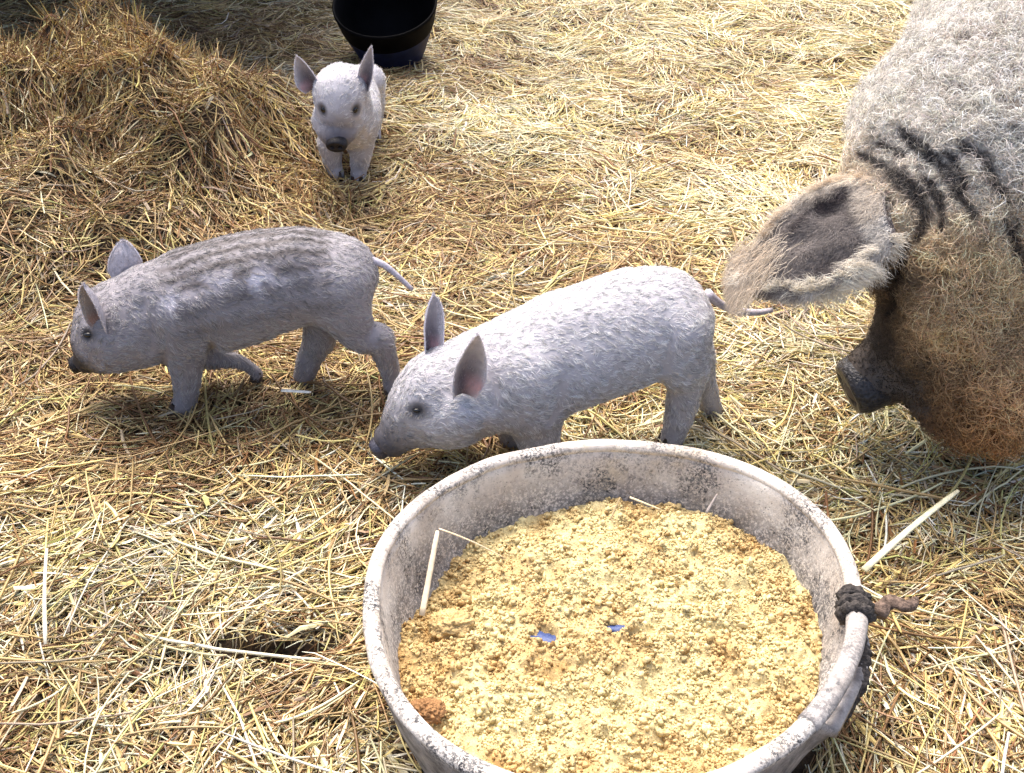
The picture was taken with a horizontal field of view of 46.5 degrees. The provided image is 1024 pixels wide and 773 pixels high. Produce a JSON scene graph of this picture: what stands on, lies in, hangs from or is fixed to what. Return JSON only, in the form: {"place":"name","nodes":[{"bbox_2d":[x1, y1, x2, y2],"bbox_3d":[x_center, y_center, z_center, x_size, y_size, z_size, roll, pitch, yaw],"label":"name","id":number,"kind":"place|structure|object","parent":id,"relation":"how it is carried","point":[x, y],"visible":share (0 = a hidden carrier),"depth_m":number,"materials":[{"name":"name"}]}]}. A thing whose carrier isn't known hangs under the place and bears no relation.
{"place":"outdoors","nodes":[
{"label":"outdoors","id":0,"kind":"place"},
{"bbox_2d":[0,0,1023,772],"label":"ground","id":1,"kind":"structure","parent":0,"point":[292,650],"depth_m":2.73,"materials":[{"name":"beige plant"}]},
{"bbox_2d":[0,0,628,358],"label":"straw tufts","id":2,"kind":"object","parent":1,"relation":"on","point":[76,43],"visible":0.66,"depth_m":2.77,"materials":[{"name":"beige plant"}]},
{"bbox_2d":[0,0,915,369],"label":"straw bedding","id":3,"kind":"object","parent":1,"relation":"on","point":[232,26],"visible":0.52,"depth_m":3.05,"materials":[{"name":"beige plant"}]},
{"bbox_2d":[293,45,386,184],"bbox_3d":[-0.410,-0.726,2.995,0.185,0.391,0.573,0,34,0],"label":"piglet","id":4,"kind":"object","parent":3,"relation":"on","point":[349,106],"visible":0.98,"depth_m":2.77,"materials":[{"name":"white"}]},
{"bbox_2d":[332,0,436,69],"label":"bucket","id":5,"kind":"object","parent":3,"relation":"on","point":[394,33],"visible":0.91,"depth_m":3.76,"materials":[{"name":"black plastic"}]},
{"bbox_2d":[719,0,1023,468],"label":"sow","id":6,"kind":"object","parent":3,"relation":"on","point":[910,217],"visible":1,"depth_m":1.82,"materials":[{"name":"beige"}]},
{"bbox_2d":[0,309,1023,772],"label":"straw bedding","id":7,"kind":"object","parent":1,"relation":"on","point":[342,571],"visible":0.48,"depth_m":1.89,"materials":[{"name":"beige plant"}]},
{"bbox_2d":[42,548,47,644],"bbox_3d":[-0.669,0.296,1.711,0.006,0.018,0.192,-10,35,-14],"label":"straw stalk","id":8,"kind":"object","parent":7,"relation":"on","point":[44,607],"visible":1,"depth_m":1.69,"materials":[{"name":"beige plant"}]},
{"bbox_2d":[68,225,413,416],"bbox_3d":[-0.486,-0.109,2.141,0.623,0.360,0.197,-5,34,-7],"label":"piglet","id":9,"kind":"object","parent":7,"relation":"on","point":[187,315],"visible":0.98,"depth_m":2.04,"materials":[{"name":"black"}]},
{"bbox_2d":[281,389,310,392],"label":"straw stalk","id":10,"kind":"object","parent":7,"relation":"on","point":[293,391],"visible":1,"depth_m":2.14,"materials":[{"name":"white plant"}]},
{"bbox_2d":[369,265,772,459],"bbox_3d":[0.103,0.002,2.023,0.704,0.404,0.206,-9,35,-13],"label":"piglet","id":11,"kind":"object","parent":7,"relation":"on","point":[538,371],"visible":0.91,"depth_m":1.91,"materials":[{"name":"white"}]},
{"bbox_2d":[362,439,876,772],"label":"feed tub","id":12,"kind":"object","parent":7,"relation":"on","point":[798,530],"visible":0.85,"depth_m":1.69,"materials":[{"name":"plastic"}]},
{"bbox_2d":[398,497,822,772],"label":"feed mash","id":13,"kind":"object","parent":12,"relation":"in","point":[707,658],"visible":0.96,"depth_m":1.56,"materials":[{"name":"beige food"}]},
{"bbox_2d":[410,697,447,724],"bbox_3d":[-0.105,0.402,1.464,0.053,0.032,0.043,0,34,0],"label":"feed clump","id":14,"kind":"object","parent":13,"relation":"on","point":[431,710],"visible":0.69,"depth_m":1.46,"materials":[{"name":"brown food"}]},
{"bbox_2d":[419,530,438,615],"bbox_3d":[-0.110,0.249,1.594,0.008,0.078,0.088,7,35,10],"label":"straw stalk","id":15,"kind":"object","parent":13,"relation":"on","point":[424,601],"visible":1,"depth_m":1.59,"materials":[{"name":"beige plant"}]},
{"bbox_2d":[427,608,476,639],"bbox_3d":[-0.080,0.319,1.602,0.070,0.040,0.053,0,34,0],"label":"feed clump","id":16,"kind":"object","parent":13,"relation":"on","point":[445,623],"visible":0.98,"depth_m":1.59,"materials":[{"name":"beige food"}]},
{"bbox_2d":[439,528,506,559],"bbox_3d":[-0.053,0.216,1.637,0.094,0.071,0.004,-6,34,-9],"label":"straw stalk","id":17,"kind":"object","parent":13,"relation":"on","point":[470,541],"visible":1,"depth_m":1.63,"materials":[{"name":"beige plant"}]},
{"bbox_2d":[530,631,555,642],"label":"puddle","id":18,"kind":"object","parent":13,"relation":"on","point":[548,637],"visible":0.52,"depth_m":1.59,"materials":[{"name":"blue liquid"}]},
{"bbox_2d":[609,497,620,520],"bbox_3d":[0.149,0.178,1.731,0.005,0.032,0.025,27,42,34],"label":"straw stalk","id":19,"kind":"object","parent":13,"relation":"on","point":[611,516],"visible":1,"depth_m":1.73,"materials":[{"name":"beige plant"}]},
{"bbox_2d":[607,625,624,632],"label":"puddle","id":20,"kind":"object","parent":13,"relation":"on","point":[614,628],"visible":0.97,"depth_m":1.58,"materials":[{"name":"blue liquid"}]},
{"bbox_2d":[630,496,660,509],"bbox_3d":[0.196,0.171,1.749,0.047,0.022,0.008,0,34,0],"label":"straw stalk","id":21,"kind":"object","parent":13,"relation":"on","point":[635,499],"visible":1,"depth_m":1.75,"materials":[{"name":"beige plant"}]},
{"bbox_2d":[705,494,716,513],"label":"twig","id":22,"kind":"object","parent":13,"relation":"on","point":[709,506],"visible":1,"depth_m":1.75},
{"bbox_2d":[874,594,918,619],"bbox_3d":[0.540,0.306,1.671,0.087,0.028,0.034,-10,35,-15],"label":"rope","id":23,"kind":"object","parent":12,"relation":"attached to","point":[885,605],"visible":0.97,"depth_m":1.66,"materials":[{"name":"brown fabric"}]},
{"bbox_2d":[861,489,959,571],"bbox_3d":[0.616,0.221,1.838,0.226,0.044,0.012,-24,41,-31],"label":"straw stalk","id":24,"kind":"object","parent":7,"relation":"on","point":[886,549],"visible":1,"depth_m":1.82,"materials":[{"name":"beige plant"}]},
{"bbox_2d":[0,3,1023,772],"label":"straw stalks","id":25,"kind":"object","parent":1,"relation":"on","point":[714,430],"visible":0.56,"depth_m":1.99,"materials":[{"name":"beige plant"}]},
{"bbox_2d":[0,103,1023,772],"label":"straw chaff","id":26,"kind":"object","parent":1,"relation":"on","point":[396,501],"visible":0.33,"depth_m":1.94,"materials":[{"name":"beige plant"}]}
]}

